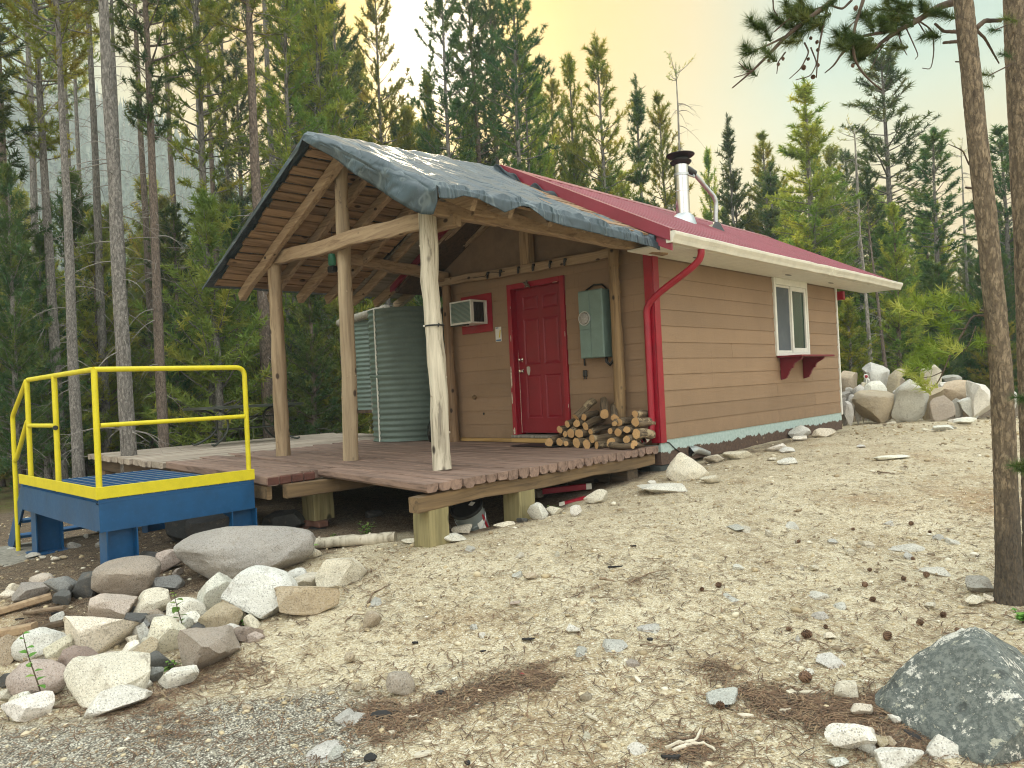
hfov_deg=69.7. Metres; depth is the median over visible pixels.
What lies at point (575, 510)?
rock
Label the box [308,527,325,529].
brick
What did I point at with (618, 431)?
firewood log
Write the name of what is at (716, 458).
rock
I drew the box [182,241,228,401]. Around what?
young pine
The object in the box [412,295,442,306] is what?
young pine
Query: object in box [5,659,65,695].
rock
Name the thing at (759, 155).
pine tree
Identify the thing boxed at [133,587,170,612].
rock
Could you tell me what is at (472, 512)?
paint pail
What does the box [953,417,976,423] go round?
rock
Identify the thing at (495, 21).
pine tree
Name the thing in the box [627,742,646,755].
rock
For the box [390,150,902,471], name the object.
cabin
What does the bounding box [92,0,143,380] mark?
pine tree
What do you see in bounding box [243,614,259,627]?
rock
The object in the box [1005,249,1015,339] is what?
young pine
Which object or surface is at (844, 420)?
rock
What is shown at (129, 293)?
young pine
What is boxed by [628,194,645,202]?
young pine
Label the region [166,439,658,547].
porch deck
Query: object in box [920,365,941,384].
rock
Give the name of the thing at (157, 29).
pine tree
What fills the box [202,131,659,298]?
tarp
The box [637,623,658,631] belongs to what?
rock
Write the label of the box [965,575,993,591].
rock
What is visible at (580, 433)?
firewood log
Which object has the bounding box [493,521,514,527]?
rock
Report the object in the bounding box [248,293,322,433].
young pine
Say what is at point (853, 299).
young pine
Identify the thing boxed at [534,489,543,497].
rock
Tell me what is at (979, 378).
young pine
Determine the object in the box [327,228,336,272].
green lantern
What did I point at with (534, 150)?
pine tree
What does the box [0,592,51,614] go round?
lumber offcut
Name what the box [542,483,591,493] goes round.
downspout offcut
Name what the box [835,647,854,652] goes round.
stick
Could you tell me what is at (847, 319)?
young pine
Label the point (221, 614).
rock
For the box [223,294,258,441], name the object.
young pine
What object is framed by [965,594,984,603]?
rock
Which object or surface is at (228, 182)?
young pine
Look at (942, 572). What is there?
rock
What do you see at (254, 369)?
young pine
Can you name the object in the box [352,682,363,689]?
rock
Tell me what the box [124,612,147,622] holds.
rock
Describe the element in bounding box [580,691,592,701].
rock
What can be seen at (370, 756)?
charred chip
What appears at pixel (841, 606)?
rock
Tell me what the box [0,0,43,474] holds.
pine tree
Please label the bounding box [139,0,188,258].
pine tree
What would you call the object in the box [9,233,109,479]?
young pine
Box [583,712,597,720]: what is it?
wood chip
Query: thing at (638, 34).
sky
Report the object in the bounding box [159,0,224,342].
pine tree
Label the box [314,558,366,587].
rock
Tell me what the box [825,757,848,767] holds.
rock
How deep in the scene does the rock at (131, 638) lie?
4.88 m
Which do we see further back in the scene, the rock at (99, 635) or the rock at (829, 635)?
the rock at (99, 635)
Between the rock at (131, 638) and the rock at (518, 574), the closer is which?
the rock at (131, 638)
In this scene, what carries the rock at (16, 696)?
on the ground
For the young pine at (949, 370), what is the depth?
20.05 m
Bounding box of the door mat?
[512,443,564,447]
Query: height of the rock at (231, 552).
0.462 m
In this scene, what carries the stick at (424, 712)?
on the needle litter
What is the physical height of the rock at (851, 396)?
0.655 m
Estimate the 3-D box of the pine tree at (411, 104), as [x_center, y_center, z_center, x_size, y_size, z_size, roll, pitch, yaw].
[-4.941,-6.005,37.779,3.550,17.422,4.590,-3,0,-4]
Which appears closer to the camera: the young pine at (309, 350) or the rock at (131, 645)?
the rock at (131, 645)
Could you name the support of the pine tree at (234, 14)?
on the ground
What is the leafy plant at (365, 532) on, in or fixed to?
on the ground
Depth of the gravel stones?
4.14 m
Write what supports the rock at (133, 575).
on the ground
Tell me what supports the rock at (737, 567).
on the ground
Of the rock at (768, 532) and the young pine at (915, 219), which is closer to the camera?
the rock at (768, 532)
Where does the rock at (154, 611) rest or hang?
on the ground
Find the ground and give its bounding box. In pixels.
[0,388,1023,767]
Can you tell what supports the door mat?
on the porch deck at (515, 477)
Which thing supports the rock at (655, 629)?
on the ground
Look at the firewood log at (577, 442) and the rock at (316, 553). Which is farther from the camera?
the firewood log at (577, 442)
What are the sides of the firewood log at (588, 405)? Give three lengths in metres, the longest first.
0.358 x 0.113 x 0.097 m
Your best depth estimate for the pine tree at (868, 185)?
24.32 m
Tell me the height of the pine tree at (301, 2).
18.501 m
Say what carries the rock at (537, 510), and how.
on the ground
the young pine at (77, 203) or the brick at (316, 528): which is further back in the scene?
the young pine at (77, 203)
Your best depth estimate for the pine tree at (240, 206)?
29.17 m
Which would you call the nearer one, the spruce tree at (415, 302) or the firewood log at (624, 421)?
the firewood log at (624, 421)
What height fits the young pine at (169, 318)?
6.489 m
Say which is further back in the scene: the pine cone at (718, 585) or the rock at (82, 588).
the rock at (82, 588)
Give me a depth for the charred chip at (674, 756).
2.84 m
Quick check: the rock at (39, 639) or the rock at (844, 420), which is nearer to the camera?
the rock at (39, 639)
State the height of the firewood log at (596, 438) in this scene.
0.111 m
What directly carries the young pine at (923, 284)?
on the ground
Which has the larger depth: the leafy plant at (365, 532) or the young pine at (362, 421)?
the young pine at (362, 421)
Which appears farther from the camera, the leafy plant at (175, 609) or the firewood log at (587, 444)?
the firewood log at (587, 444)
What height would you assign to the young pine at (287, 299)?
8.032 m
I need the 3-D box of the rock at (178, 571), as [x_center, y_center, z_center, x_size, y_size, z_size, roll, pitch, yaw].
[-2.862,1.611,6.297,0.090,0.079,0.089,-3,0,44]
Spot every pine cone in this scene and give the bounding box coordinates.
[715,582,721,587]
[716,700,724,709]
[798,670,812,682]
[801,629,812,638]
[869,596,875,601]
[883,631,891,639]
[916,619,924,625]
[923,571,929,577]
[939,611,946,617]
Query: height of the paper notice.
0.210 m
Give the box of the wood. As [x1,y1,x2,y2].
[3,73,251,282]
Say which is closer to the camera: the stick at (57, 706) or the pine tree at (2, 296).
the stick at (57, 706)
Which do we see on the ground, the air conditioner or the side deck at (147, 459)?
the side deck at (147, 459)
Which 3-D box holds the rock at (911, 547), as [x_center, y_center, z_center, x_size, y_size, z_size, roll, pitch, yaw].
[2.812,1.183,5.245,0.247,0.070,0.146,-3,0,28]
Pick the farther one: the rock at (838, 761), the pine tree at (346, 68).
the pine tree at (346, 68)
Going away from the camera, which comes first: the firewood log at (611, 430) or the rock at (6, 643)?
the rock at (6, 643)
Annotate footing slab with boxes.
[0,542,34,566]
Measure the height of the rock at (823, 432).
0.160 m
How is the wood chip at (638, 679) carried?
on the ground
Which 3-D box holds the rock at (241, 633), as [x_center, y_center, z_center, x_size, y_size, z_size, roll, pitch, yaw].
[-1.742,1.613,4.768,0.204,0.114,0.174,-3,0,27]
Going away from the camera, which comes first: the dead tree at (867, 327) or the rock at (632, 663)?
the rock at (632, 663)
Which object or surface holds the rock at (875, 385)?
on the ground
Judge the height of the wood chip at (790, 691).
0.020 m
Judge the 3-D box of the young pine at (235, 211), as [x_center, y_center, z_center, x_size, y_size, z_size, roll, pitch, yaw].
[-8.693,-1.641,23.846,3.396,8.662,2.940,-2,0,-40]
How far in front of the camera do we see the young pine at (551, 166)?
25.91 m
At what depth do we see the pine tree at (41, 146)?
15.36 m
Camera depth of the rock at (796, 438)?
10.55 m
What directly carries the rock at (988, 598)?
on the ground
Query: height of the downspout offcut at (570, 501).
0.121 m
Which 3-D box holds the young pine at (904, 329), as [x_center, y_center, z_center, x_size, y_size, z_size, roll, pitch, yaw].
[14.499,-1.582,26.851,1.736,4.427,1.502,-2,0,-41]
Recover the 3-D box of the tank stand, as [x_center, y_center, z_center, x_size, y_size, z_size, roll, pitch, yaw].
[-2.424,0.712,13.796,1.040,0.495,1.020,-3,0,44]
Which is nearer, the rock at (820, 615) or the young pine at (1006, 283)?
the rock at (820, 615)
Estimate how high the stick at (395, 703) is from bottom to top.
0.026 m
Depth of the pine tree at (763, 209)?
37.39 m
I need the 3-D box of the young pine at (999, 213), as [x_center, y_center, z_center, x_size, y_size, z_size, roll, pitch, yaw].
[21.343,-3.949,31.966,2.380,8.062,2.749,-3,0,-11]
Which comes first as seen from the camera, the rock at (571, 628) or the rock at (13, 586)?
the rock at (571, 628)
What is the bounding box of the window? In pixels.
[771,277,809,355]
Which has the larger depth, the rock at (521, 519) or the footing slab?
the footing slab
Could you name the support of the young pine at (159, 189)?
on the ground
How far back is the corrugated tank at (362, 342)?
13.39 m
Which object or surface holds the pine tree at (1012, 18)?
on the ground
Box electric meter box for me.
[578,288,612,365]
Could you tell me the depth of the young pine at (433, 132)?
24.86 m
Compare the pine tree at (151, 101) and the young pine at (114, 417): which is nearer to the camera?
the pine tree at (151, 101)
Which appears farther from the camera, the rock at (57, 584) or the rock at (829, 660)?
the rock at (57, 584)
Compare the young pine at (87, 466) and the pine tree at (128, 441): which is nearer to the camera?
the pine tree at (128, 441)
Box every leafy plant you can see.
[19,631,46,690]
[164,660,181,671]
[170,592,186,624]
[358,521,374,534]
[1010,608,1023,622]
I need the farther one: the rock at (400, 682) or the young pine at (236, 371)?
the young pine at (236, 371)
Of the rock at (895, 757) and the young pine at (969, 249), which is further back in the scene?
the young pine at (969, 249)
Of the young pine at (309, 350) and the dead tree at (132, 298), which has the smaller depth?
the young pine at (309, 350)
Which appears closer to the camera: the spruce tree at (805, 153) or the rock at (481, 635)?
the rock at (481, 635)
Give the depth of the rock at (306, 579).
5.52 m
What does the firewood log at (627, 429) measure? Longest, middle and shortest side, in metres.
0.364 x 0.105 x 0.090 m
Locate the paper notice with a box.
[495,327,501,341]
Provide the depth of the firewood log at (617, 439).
8.62 m
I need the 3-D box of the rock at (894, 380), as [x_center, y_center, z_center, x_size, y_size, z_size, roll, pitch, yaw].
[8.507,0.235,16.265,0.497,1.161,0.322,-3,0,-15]
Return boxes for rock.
[0,590,14,598]
[0,634,15,665]
[0,673,9,687]
[0,688,11,701]
[1,690,54,721]
[5,583,18,590]
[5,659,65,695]
[8,694,18,701]
[11,582,50,601]
[11,627,65,661]
[18,691,30,696]
[25,552,40,557]
[29,573,54,581]
[43,576,76,596]
[43,634,74,658]
[49,611,64,621]
[51,556,59,560]
[52,589,70,604]
[57,645,98,665]
[63,616,142,653]
[64,651,150,709]
[66,542,80,547]
[72,571,96,598]
[84,684,152,717]
[87,593,137,618]
[91,555,161,595]
[122,640,139,650]
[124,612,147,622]
[125,634,137,642]
[132,622,148,643]
[132,637,159,652]
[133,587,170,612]
[139,608,163,614]
[143,617,150,626]
[144,552,157,556]
[145,614,166,624]
[147,615,185,652]
[147,680,152,686]
[150,650,174,669]
[150,666,163,680]
[151,575,184,589]
[155,549,181,572]
[158,665,198,688]
[165,519,187,541]
[166,597,206,621]
[172,568,183,574]
[173,525,315,578]
[177,625,239,668]
[179,617,193,628]
[183,611,199,623]
[185,513,229,536]
[191,623,204,627]
[197,572,231,610]
[198,601,242,627]
[221,565,297,618]
[227,623,238,627]
[234,626,262,642]
[242,704,252,709]
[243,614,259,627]
[247,631,264,642]
[262,509,304,527]
[274,586,339,615]
[288,567,306,577]
[294,572,316,585]
[306,740,341,762]
[307,549,321,558]
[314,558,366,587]
[327,745,344,761]
[334,708,354,724]
[337,712,365,726]
[344,653,354,661]
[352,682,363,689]
[352,750,361,755]
[353,683,361,691]
[363,610,381,627]
[365,510,383,517]
[368,597,381,607]
[386,671,414,694]
[401,538,413,542]
[444,533,466,541]
[451,524,471,533]
[465,545,475,551]
[470,624,477,629]
[479,632,484,638]
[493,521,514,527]
[510,600,520,605]
[512,571,522,578]
[515,552,524,558]
[516,518,527,521]
[523,572,536,577]
[527,502,547,519]
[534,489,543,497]
[546,506,561,514]
[566,624,579,631]
[570,505,581,516]
[575,646,586,656]
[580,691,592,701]
[582,731,590,740]
[583,489,607,503]
[602,639,627,651]
[625,659,639,666]
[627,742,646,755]
[637,483,687,493]
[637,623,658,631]
[651,625,660,633]
[666,452,708,480]
[699,475,719,482]
[703,454,723,462]
[705,687,738,705]
[722,451,751,458]
[723,593,738,602]
[727,524,743,530]
[732,564,743,569]
[741,525,750,532]
[764,443,786,450]
[765,529,772,536]
[777,457,797,464]
[778,447,794,452]
[785,521,798,529]
[788,425,810,437]
[792,435,806,440]
[804,668,813,674]
[808,591,828,599]
[809,564,818,570]
[811,611,828,619]
[812,428,835,437]
[816,652,845,668]
[824,632,836,637]
[824,723,876,748]
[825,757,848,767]
[827,538,838,543]
[833,602,846,609]
[834,680,858,698]
[841,371,857,421]
[842,391,850,424]
[842,397,846,425]
[842,401,853,425]
[845,387,852,394]
[845,548,855,555]
[847,394,854,409]
[850,703,872,715]
[852,384,863,423]
[852,390,893,422]
[857,541,874,547]
[858,743,876,756]
[862,362,889,385]
[864,381,886,390]
[872,626,1023,767]
[874,455,909,459]
[874,747,923,767]
[876,735,888,747]
[884,520,893,525]
[886,369,904,392]
[886,736,896,746]
[887,714,900,722]
[888,543,924,551]
[891,379,928,421]
[903,552,912,559]
[919,567,950,576]
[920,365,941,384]
[922,384,943,419]
[924,734,958,759]
[925,602,935,607]
[929,395,955,421]
[932,425,953,430]
[932,534,944,539]
[942,375,961,381]
[942,380,968,416]
[945,537,960,544]
[952,398,962,418]
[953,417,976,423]
[957,397,978,417]
[965,380,989,417]
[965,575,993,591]
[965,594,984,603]
[983,593,993,601]
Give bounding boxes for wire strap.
[423,323,444,326]
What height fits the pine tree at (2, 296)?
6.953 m
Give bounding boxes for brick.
[303,520,309,526]
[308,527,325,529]
[310,520,327,527]
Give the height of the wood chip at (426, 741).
0.010 m
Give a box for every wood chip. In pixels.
[414,750,430,757]
[422,740,430,743]
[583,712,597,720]
[634,675,640,683]
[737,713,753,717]
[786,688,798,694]
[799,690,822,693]
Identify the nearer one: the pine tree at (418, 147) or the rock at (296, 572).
the rock at (296, 572)
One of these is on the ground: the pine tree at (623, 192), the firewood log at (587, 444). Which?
the pine tree at (623, 192)
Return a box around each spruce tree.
[295,120,386,427]
[409,295,419,305]
[606,159,617,195]
[617,72,657,206]
[714,112,753,228]
[756,159,794,239]
[762,76,913,381]
[845,183,871,294]
[857,185,904,360]
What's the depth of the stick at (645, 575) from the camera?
4.96 m
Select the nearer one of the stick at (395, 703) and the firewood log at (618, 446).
the stick at (395, 703)
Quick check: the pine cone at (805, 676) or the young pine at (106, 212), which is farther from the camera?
the young pine at (106, 212)
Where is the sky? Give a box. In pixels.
[0,0,1012,298]
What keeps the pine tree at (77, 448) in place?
on the ground
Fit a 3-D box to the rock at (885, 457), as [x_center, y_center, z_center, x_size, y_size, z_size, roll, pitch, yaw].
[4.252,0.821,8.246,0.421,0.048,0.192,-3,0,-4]
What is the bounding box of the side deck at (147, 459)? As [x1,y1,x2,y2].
[88,433,373,477]
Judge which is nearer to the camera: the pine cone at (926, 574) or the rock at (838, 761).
the rock at (838, 761)
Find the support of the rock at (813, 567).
on the ground
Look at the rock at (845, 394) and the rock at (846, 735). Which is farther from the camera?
the rock at (845, 394)
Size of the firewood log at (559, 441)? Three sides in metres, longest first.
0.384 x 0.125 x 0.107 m
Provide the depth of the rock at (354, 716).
3.40 m
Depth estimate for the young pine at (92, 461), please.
22.43 m
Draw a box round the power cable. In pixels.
[583,284,609,378]
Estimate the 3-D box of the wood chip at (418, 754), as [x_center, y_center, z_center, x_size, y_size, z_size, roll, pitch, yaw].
[-0.371,1.521,3.020,0.062,0.019,0.075,-3,0,44]
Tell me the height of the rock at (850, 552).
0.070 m
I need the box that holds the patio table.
[183,402,303,446]
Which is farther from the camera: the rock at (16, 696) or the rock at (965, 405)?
the rock at (965, 405)
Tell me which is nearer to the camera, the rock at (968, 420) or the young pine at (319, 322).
the rock at (968, 420)
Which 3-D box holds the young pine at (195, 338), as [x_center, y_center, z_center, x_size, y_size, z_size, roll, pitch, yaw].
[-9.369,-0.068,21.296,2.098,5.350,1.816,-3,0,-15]
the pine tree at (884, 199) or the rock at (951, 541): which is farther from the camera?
the pine tree at (884, 199)
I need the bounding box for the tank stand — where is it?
[358,410,371,412]
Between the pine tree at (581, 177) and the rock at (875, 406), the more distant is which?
the pine tree at (581, 177)
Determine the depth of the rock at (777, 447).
9.50 m
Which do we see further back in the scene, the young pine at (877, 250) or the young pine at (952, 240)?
the young pine at (952, 240)
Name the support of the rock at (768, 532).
on the ground
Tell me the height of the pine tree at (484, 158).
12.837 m
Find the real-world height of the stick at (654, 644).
0.019 m
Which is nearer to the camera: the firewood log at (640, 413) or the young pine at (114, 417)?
the firewood log at (640, 413)
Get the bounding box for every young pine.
[0,160,68,493]
[0,230,102,479]
[0,292,35,486]
[0,326,12,479]
[0,365,12,479]
[1,186,34,472]
[2,241,107,474]
[7,166,139,476]
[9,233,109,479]
[59,208,155,460]
[64,284,115,464]
[81,202,144,438]
[81,321,110,475]
[104,243,147,433]
[109,317,151,451]
[111,175,172,447]
[112,192,204,444]
[125,176,163,296]
[130,185,298,446]
[132,245,208,446]
[143,307,204,447]
[153,293,224,419]
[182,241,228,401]
[192,177,244,437]
[201,201,251,438]
[207,297,239,437]
[223,183,262,249]
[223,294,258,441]
[226,292,262,438]
[240,162,331,435]
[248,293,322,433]
[260,293,342,435]
[285,299,329,434]
[304,297,373,433]
[308,296,366,375]
[316,300,373,432]
[319,50,396,432]
[383,121,401,144]
[385,103,420,306]
[393,72,443,305]
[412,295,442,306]
[453,102,485,163]
[524,71,556,178]
[551,51,597,189]
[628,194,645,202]
[699,146,725,221]
[744,214,761,231]
[791,193,808,243]
[806,141,875,320]
[816,201,860,361]
[827,235,865,369]
[838,296,885,385]
[845,291,878,372]
[851,218,930,379]
[860,201,936,380]
[869,205,916,309]
[899,209,976,376]
[900,218,932,325]
[901,282,917,379]
[902,266,976,375]
[909,260,962,363]
[911,262,974,380]
[922,285,965,381]
[930,200,961,287]
[930,235,971,373]
[952,255,1016,389]
[953,246,979,300]
[956,242,979,324]
[959,301,974,377]
[960,227,1013,351]
[963,275,981,299]
[964,319,1017,389]
[980,202,1010,288]
[980,253,1017,387]
[986,231,1016,351]
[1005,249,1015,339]
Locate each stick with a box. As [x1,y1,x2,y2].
[53,703,77,707]
[367,585,387,603]
[372,699,400,705]
[418,708,447,714]
[599,577,614,580]
[630,570,664,582]
[640,643,674,646]
[664,728,701,748]
[672,741,716,752]
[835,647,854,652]
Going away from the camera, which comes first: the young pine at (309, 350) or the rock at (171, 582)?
the rock at (171, 582)
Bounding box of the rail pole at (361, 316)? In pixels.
[336,305,389,326]
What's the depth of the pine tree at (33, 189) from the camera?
21.35 m
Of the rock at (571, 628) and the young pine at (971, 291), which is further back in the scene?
the young pine at (971, 291)
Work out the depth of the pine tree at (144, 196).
21.41 m
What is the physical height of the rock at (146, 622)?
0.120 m
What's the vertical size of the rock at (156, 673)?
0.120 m
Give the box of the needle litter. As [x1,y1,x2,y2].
[0,422,1023,767]
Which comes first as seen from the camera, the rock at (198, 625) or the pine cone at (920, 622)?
the pine cone at (920, 622)
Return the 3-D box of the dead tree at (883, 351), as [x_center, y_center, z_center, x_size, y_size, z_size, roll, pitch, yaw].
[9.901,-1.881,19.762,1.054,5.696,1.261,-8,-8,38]
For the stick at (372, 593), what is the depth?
5.17 m
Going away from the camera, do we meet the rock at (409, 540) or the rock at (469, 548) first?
the rock at (469, 548)
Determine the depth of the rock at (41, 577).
6.39 m
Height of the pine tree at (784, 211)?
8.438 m
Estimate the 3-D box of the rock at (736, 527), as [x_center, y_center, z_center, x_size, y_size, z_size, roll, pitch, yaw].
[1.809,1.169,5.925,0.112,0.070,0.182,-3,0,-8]
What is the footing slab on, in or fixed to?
on the ground
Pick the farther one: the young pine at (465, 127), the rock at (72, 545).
the young pine at (465, 127)
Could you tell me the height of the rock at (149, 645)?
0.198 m
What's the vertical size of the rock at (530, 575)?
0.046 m
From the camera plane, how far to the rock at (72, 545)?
8.15 m
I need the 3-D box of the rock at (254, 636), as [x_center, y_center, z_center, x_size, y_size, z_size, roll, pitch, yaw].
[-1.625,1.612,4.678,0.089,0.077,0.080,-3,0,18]
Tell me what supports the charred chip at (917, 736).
on the ground
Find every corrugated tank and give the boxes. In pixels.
[354,320,371,409]
[367,306,444,441]
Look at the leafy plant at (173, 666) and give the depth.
4.29 m
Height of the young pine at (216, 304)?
7.047 m
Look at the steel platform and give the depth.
7.08 m
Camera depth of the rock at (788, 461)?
8.31 m
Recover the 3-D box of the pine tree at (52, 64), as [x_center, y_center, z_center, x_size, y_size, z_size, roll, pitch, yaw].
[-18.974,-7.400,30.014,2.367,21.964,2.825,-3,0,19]
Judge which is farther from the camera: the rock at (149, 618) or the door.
the door
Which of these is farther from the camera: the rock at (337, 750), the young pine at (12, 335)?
the young pine at (12, 335)
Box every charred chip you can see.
[364,752,376,761]
[370,710,391,719]
[661,753,680,758]
[903,729,921,740]
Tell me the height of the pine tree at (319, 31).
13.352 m
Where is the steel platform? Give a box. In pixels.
[8,365,257,564]
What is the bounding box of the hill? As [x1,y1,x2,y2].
[7,91,190,284]
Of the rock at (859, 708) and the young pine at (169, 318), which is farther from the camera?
the young pine at (169, 318)
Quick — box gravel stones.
[0,416,1023,767]
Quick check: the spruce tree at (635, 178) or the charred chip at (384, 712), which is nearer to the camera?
the charred chip at (384, 712)
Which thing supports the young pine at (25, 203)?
on the ground
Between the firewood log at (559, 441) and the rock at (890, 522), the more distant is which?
the firewood log at (559, 441)
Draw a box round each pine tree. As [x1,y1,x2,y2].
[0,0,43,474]
[0,0,108,479]
[0,0,112,477]
[0,3,55,460]
[0,4,22,251]
[0,150,29,233]
[0,224,36,474]
[1,12,63,476]
[4,0,73,270]
[39,4,98,267]
[44,2,100,317]
[49,0,180,472]
[58,2,132,470]
[88,0,211,447]
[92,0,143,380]
[110,0,162,448]
[120,0,174,446]
[126,236,140,448]
[128,221,168,446]
[134,0,266,443]
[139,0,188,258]
[140,200,202,439]
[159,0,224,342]
[163,253,205,393]
[176,0,238,339]
[199,0,246,190]
[199,0,311,438]
[203,45,280,248]
[216,191,248,252]
[216,214,261,439]
[220,0,270,213]
[233,0,339,433]
[239,0,285,341]
[243,164,284,314]
[248,12,346,188]
[261,0,373,430]
[267,0,290,131]
[269,0,373,317]
[283,4,340,72]
[287,0,339,428]
[305,0,376,141]
[305,9,386,141]
[346,0,422,306]
[391,97,421,145]
[405,0,492,161]
[417,120,457,159]
[435,0,512,165]
[443,0,544,169]
[472,0,565,174]
[474,138,494,165]
[504,54,555,177]
[524,76,590,185]
[558,159,596,188]
[561,28,645,198]
[590,168,607,192]
[612,169,630,198]
[643,89,696,216]
[713,175,761,229]
[732,0,1023,606]
[740,127,794,237]
[751,163,785,236]
[755,182,776,233]
[774,183,804,241]
[777,176,794,228]
[792,146,853,254]
[828,42,946,353]
[834,147,868,266]
[847,165,894,331]
[865,183,886,230]
[889,126,976,364]
[953,124,1016,386]
[982,0,1023,571]
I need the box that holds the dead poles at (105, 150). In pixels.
[7,77,218,258]
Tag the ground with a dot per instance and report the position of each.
(354, 506)
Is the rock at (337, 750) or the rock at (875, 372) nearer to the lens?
the rock at (337, 750)
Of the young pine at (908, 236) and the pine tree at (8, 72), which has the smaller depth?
the pine tree at (8, 72)
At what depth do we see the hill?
239.17 m
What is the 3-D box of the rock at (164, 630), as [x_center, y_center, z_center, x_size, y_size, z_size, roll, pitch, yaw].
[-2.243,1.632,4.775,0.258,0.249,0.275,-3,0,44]
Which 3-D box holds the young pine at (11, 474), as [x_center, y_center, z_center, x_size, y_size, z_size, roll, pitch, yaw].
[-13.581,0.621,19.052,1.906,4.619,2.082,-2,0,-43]
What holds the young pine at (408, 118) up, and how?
on the ground
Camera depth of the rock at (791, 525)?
5.89 m
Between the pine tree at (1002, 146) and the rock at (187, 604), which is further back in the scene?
the pine tree at (1002, 146)
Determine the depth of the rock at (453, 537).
6.31 m
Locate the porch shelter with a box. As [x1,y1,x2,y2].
[214,145,667,470]
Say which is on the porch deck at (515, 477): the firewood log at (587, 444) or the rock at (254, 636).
the firewood log at (587, 444)
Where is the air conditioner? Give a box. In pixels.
[449,299,487,326]
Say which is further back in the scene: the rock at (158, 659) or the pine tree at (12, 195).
the pine tree at (12, 195)
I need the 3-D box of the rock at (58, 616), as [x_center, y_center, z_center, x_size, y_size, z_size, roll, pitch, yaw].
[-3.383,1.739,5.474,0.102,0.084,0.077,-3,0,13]
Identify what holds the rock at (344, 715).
on the ground
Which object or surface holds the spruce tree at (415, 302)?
on the ground
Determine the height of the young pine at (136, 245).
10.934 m
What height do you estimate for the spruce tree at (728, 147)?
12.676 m
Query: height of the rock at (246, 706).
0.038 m
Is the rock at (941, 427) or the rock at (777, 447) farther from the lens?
the rock at (941, 427)
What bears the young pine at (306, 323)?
on the ground
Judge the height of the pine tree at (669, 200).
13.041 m
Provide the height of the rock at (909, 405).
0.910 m
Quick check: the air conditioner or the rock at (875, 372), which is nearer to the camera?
the air conditioner
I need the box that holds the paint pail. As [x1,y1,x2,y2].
[450,498,488,530]
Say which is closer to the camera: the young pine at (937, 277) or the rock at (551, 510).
the rock at (551, 510)
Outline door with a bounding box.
[515,283,565,432]
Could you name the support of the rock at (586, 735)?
on the ground
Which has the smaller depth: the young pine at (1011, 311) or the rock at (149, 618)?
the rock at (149, 618)
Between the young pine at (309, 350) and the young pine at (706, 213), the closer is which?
the young pine at (309, 350)
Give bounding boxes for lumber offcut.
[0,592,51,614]
[0,621,37,637]
[23,605,66,615]
[37,620,63,628]
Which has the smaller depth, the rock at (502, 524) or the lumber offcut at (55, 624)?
the lumber offcut at (55, 624)
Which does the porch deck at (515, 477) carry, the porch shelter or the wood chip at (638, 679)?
the porch shelter
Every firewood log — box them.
[545,433,563,445]
[556,436,577,445]
[557,425,572,432]
[563,441,573,446]
[565,418,575,427]
[567,426,582,437]
[573,398,596,419]
[573,419,588,426]
[573,436,589,447]
[575,425,597,437]
[581,410,598,420]
[582,415,604,429]
[583,439,594,448]
[588,424,611,433]
[589,433,615,442]
[595,440,608,448]
[600,397,608,418]
[607,436,624,445]
[608,426,617,433]
[608,442,634,449]
[610,402,618,420]
[612,419,617,425]
[614,423,634,435]
[617,415,633,425]
[623,426,640,433]
[623,434,642,442]
[631,417,655,426]
[632,410,647,417]
[632,428,655,438]
[632,440,643,447]
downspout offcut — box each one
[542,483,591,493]
[559,496,585,505]
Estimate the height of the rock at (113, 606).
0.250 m
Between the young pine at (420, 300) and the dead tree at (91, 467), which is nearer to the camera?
the young pine at (420, 300)
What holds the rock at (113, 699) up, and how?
on the ground
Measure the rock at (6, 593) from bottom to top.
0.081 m
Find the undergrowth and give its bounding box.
[0,375,1017,490]
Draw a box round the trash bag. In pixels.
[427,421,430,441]
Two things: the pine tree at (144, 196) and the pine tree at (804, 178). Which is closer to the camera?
the pine tree at (144, 196)
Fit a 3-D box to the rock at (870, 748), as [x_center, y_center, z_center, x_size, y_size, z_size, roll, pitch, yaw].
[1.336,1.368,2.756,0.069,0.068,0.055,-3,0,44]
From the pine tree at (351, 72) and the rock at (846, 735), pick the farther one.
the pine tree at (351, 72)
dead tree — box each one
[64,179,93,469]
[105,224,146,447]
[665,51,704,209]
[837,111,878,346]
[841,195,890,373]
[851,212,900,374]
[949,137,974,381]
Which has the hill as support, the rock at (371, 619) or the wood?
the wood
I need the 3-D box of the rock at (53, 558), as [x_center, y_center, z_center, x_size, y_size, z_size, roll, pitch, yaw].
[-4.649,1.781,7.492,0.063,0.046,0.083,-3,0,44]
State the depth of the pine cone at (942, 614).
4.05 m
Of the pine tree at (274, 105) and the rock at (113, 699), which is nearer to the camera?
the rock at (113, 699)
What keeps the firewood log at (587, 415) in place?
on the firewood log at (578, 423)
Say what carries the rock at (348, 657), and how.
on the ground
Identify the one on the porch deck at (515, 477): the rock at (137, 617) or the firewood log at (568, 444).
the firewood log at (568, 444)
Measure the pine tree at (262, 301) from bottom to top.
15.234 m
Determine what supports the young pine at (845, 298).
on the ground
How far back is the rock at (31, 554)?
7.83 m
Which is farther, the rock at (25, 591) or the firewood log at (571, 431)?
the firewood log at (571, 431)
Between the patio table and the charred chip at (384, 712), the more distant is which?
the patio table
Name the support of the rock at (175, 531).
on the ground
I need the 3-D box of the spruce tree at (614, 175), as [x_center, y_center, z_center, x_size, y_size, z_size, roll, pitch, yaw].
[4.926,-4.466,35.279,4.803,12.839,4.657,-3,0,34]
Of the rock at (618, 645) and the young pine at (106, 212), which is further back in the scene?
the young pine at (106, 212)
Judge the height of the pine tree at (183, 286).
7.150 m
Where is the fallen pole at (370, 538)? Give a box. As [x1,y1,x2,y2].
[314,532,397,548]
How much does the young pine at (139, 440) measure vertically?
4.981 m

